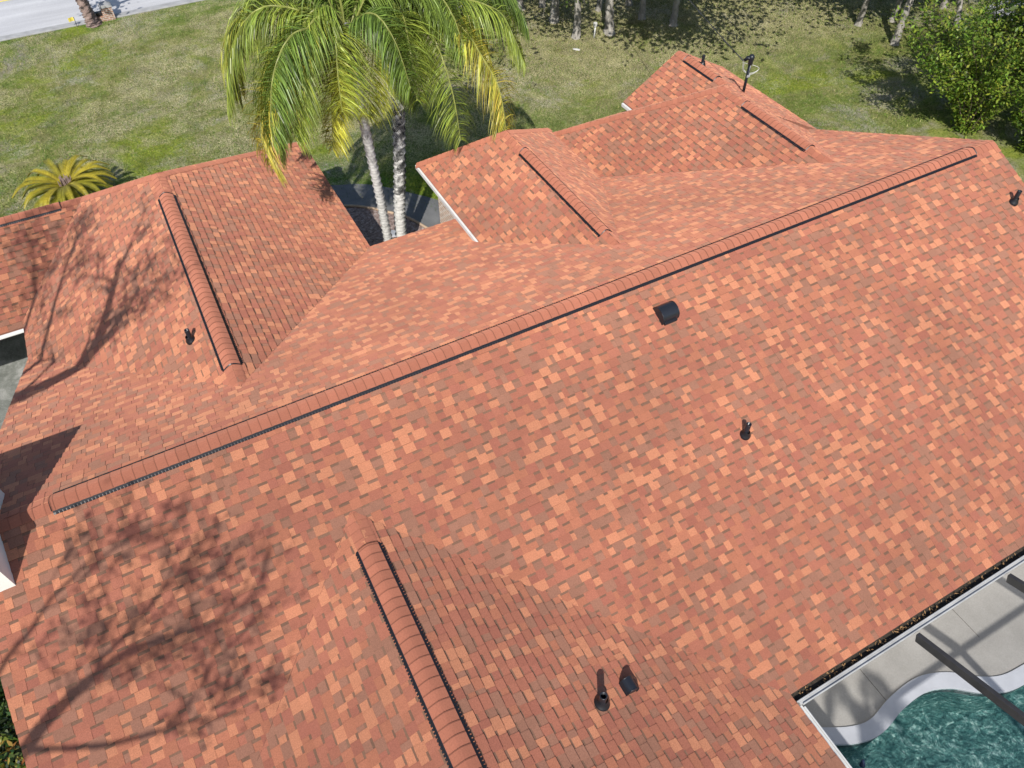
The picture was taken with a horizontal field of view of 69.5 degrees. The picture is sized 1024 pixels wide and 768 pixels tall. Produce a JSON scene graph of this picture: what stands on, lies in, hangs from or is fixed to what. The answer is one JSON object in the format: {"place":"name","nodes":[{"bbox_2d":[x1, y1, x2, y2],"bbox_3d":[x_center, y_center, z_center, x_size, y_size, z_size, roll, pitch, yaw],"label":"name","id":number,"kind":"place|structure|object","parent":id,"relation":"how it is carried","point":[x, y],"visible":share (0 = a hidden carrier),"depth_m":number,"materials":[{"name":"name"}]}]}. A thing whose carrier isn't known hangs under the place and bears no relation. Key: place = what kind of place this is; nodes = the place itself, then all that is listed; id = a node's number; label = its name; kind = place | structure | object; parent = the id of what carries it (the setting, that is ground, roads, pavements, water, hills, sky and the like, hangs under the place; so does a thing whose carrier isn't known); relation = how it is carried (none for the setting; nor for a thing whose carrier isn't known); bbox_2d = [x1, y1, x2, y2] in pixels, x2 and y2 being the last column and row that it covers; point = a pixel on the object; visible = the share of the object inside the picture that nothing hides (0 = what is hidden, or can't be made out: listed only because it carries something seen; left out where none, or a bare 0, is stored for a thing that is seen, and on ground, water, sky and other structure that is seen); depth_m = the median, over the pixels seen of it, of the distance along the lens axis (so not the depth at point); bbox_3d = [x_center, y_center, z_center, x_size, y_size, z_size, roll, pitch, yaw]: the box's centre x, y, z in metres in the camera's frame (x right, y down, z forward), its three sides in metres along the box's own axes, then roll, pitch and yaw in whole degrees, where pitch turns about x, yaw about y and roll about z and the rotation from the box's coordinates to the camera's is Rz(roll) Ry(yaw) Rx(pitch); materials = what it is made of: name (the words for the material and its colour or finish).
{"place":"outdoors","nodes":[
{"label":"outdoors","id":0,"kind":"place"},
{"bbox_2d":[0,333,27,428],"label":"driveway","id":1,"kind":"structure","parent":0,"point":[13,355],"depth_m":18.84,"materials":[{"name":"concrete"}]},
{"bbox_2d":[0,0,179,35],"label":"road","id":2,"kind":"structure","parent":0,"point":[17,16],"depth_m":32.69,"materials":[{"name":"concrete"}]},
{"bbox_2d":[331,184,440,226],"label":"path","id":3,"kind":"structure","parent":0,"point":[429,216],"depth_m":23.34,"materials":[{"name":"grey concrete"}]},
{"bbox_2d":[0,0,1023,738],"bbox_3d":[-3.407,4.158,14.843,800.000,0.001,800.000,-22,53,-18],"label":"lawn","id":4,"kind":"structure","parent":0,"point":[1002,134],"depth_m":28.23,"materials":[{"name":"green plant"}]},
{"bbox_2d":[0,679,17,757],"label":"croton bush","id":5,"kind":"object","parent":4,"relation":"on","point":[5,717],"visible":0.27,"depth_m":12.56,"materials":[{"name":"green plant"}]},
{"bbox_2d":[0,723,25,767],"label":"croton bush","id":6,"kind":"object","parent":4,"relation":"on","point":[11,759],"visible":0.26,"depth_m":11.98,"materials":[{"name":"green plant"}]},
{"bbox_2d":[12,155,116,209],"bbox_3d":[-13.531,-5.839,22.599,2.870,1.473,2.806,-22,53,-18],"label":"sago palm","id":7,"kind":"object","parent":4,"relation":"on","point":[67,184],"visible":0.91,"depth_m":22.23,"materials":[{"name":"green plant"}]},
{"bbox_2d":[75,0,101,27],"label":"roadside tree","id":8,"kind":"object","parent":4,"relation":"on","point":[91,20],"visible":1,"depth_m":31.37,"materials":[{"name":"brown plant"}]},
{"bbox_2d":[0,0,203,41],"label":"kerb","id":9,"kind":"structure","parent":4,"relation":"on","point":[81,22],"depth_m":31.82,"materials":[{"name":"grey concrete"}]},
{"bbox_2d":[94,1,115,21],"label":"brick mailbox","id":10,"kind":"object","parent":4,"relation":"on","point":[105,13],"visible":0.93,"depth_m":31.81,"materials":[{"name":"beige brick"}]},
{"bbox_2d":[345,207,423,245],"bbox_3d":[-3.671,-3.878,21.721,3.720,0.001,6.300,-22,53,-18],"label":"planting bed","id":11,"kind":"object","parent":4,"relation":"on","point":[367,222],"visible":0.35,"depth_m":22.58,"materials":[{"name":"black gravel"}]},
{"bbox_2d":[220,0,450,240],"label":"queen palm","id":12,"kind":"object","parent":11,"relation":"on","point":[292,65],"visible":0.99,"depth_m":14.52,"materials":[{"name":"green plant"}]},
{"bbox_2d":[344,204,427,227],"bbox_3d":[-3.754,-4.820,22.489,6.168,0.089,1.333,19,52,16],"label":"bed edging","id":13,"kind":"object","parent":11,"relation":"on","point":[390,212],"visible":0.42,"depth_m":23.01,"materials":[{"name":"ceramic"}]},
{"bbox_2d":[293,0,529,237],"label":"queen palm","id":14,"kind":"object","parent":11,"relation":"on","point":[418,26],"visible":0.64,"depth_m":16.16,"materials":[{"name":"green plant"}]},
{"bbox_2d":[360,0,615,84],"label":"oak tree","id":15,"kind":"object","parent":4,"relation":"on","point":[609,28],"visible":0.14,"depth_m":30.30,"materials":[{"name":"grey plant"}]},
{"bbox_2d":[0,51,1023,767],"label":"house","id":16,"kind":"structure","parent":4,"relation":"on","point":[670,415],"depth_m":11.57,"materials":[{"name":"tile"}]},
{"bbox_2d":[797,555,1023,767],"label":"screen enclosure","id":17,"kind":"object","parent":16,"relation":"attached to","point":[978,684],"visible":0.94,"depth_m":10.89,"materials":[{"name":"metal"}]},
{"bbox_2d":[517,0,525,10],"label":"oak tree","id":18,"kind":"object","parent":4,"relation":"on","point":[520,2],"visible":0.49,"depth_m":32.28,"materials":[{"name":"grey plant"}]},
{"bbox_2d":[538,0,545,7],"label":"oak tree","id":19,"kind":"object","parent":4,"relation":"on","point":[542,3],"visible":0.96,"depth_m":32.55,"materials":[{"name":"grey plant"}]},
{"bbox_2d":[548,0,559,23],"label":"oak tree","id":20,"kind":"object","parent":4,"relation":"on","point":[554,15],"visible":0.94,"depth_m":31.31,"materials":[{"name":"grey plant"}]},
{"bbox_2d":[571,0,580,39],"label":"oak tree","id":21,"kind":"object","parent":4,"relation":"on","point":[576,33],"visible":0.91,"depth_m":30.17,"materials":[{"name":"grey plant"}]},
{"bbox_2d":[543,0,613,13],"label":"oak tree","id":22,"kind":"object","parent":4,"relation":"on","point":[598,8],"visible":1,"depth_m":32.18,"materials":[{"name":"grey plant"}]},
{"bbox_2d":[593,22,596,37],"bbox_3d":[3.417,-14.581,30.492,0.130,0.690,0.130,-22,53,-18],"label":"marker post","id":23,"kind":"object","parent":4,"relation":"on","point":[594,24],"visible":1,"depth_m":30.34,"materials":[{"name":"white plastic"}]},
{"bbox_2d":[625,0,632,5],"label":"oak tree","id":24,"kind":"object","parent":4,"relation":"on","point":[628,2],"visible":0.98,"depth_m":32.64,"materials":[{"name":"grey plant"}]},
{"bbox_2d":[638,0,645,19],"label":"oak tree","id":25,"kind":"object","parent":4,"relation":"on","point":[642,11],"visible":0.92,"depth_m":31.58,"materials":[{"name":"grey plant"}]},
{"bbox_2d":[669,0,679,26],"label":"oak tree","id":26,"kind":"object","parent":4,"relation":"on","point":[673,20],"visible":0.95,"depth_m":31.09,"materials":[{"name":"grey plant"}]},
{"bbox_2d":[854,0,869,26],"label":"oak tree","id":27,"kind":"object","parent":4,"relation":"on","point":[859,20],"visible":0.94,"depth_m":30.90,"materials":[{"name":"grey plant"}]},
{"bbox_2d":[887,0,902,22],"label":"oak tree","id":28,"kind":"object","parent":4,"relation":"on","point":[899,3],"visible":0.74,"depth_m":31.20,"materials":[{"name":"grey plant"}]},
{"bbox_2d":[890,0,913,45],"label":"oak tree","id":29,"kind":"object","parent":4,"relation":"on","point":[896,40],"visible":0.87,"depth_m":29.70,"materials":[{"name":"grey plant"}]},
{"bbox_2d":[939,0,948,8],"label":"oak tree","id":30,"kind":"object","parent":4,"relation":"on","point":[943,4],"visible":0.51,"depth_m":32.26,"materials":[{"name":"grey plant"}]},
{"bbox_2d":[886,0,1023,138],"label":"leafy bush","id":31,"kind":"object","parent":4,"relation":"on","point":[967,87],"visible":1,"depth_m":23.96,"materials":[{"name":"green plant"}]},
{"bbox_2d":[953,0,962,27],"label":"oak tree","id":32,"kind":"object","parent":4,"relation":"on","point":[958,11],"visible":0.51,"depth_m":30.50,"materials":[{"name":"grey plant"}]},
{"bbox_2d":[984,0,1023,84],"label":"leafy bush","id":33,"kind":"object","parent":4,"relation":"on","point":[1010,26],"visible":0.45,"depth_m":24.45,"materials":[{"name":"green plant"}]},
{"bbox_2d":[984,1,1023,17],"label":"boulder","id":34,"kind":"object","parent":4,"relation":"on","point":[1001,10],"visible":0.13,"depth_m":31.46,"materials":[{"name":"grey stone"}]},
{"bbox_2d":[986,0,1023,86],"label":"leafy bush","id":35,"kind":"object","parent":4,"relation":"on","point":[1015,70],"visible":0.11,"depth_m":27.27,"materials":[{"name":"green plant"}]},
{"bbox_2d":[1008,95,1023,154],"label":"leafy bush","id":36,"kind":"object","parent":4,"relation":"on","point":[1018,120],"visible":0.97,"depth_m":24.34,"materials":[{"name":"green plant"}]},
{"bbox_2d":[1008,6,1023,35],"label":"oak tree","id":37,"kind":"object","parent":4,"relation":"on","point":[1014,8],"visible":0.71,"depth_m":20.89,"materials":[{"name":"green plant"}]},
{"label":"utility pole","id":38,"kind":"object","parent":4,"relation":"on","visible":0},
{"bbox_2d":[689,0,742,60],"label":"service cable","id":39,"kind":"object","parent":38,"relation":"attached to","point":[717,32],"visible":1,"depth_m":19.76,"materials":[{"name":"grey metal"}]},
{"bbox_2d":[799,563,1023,726],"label":"patio","id":40,"kind":"structure","parent":0,"point":[980,633],"depth_m":13.88,"materials":[{"name":"concrete"}]},
{"bbox_2d":[822,664,1023,767],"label":"swimming pool","id":41,"kind":"structure","parent":40,"relation":"in","point":[943,720],"depth_m":13.89,"materials":[{"name":"concrete"}]},
{"bbox_2d":[859,759,864,767],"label":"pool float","id":42,"kind":"object","parent":41,"relation":"on","point":[862,764],"visible":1,"depth_m":12.73,"materials":[{"name":"blue plastic"}]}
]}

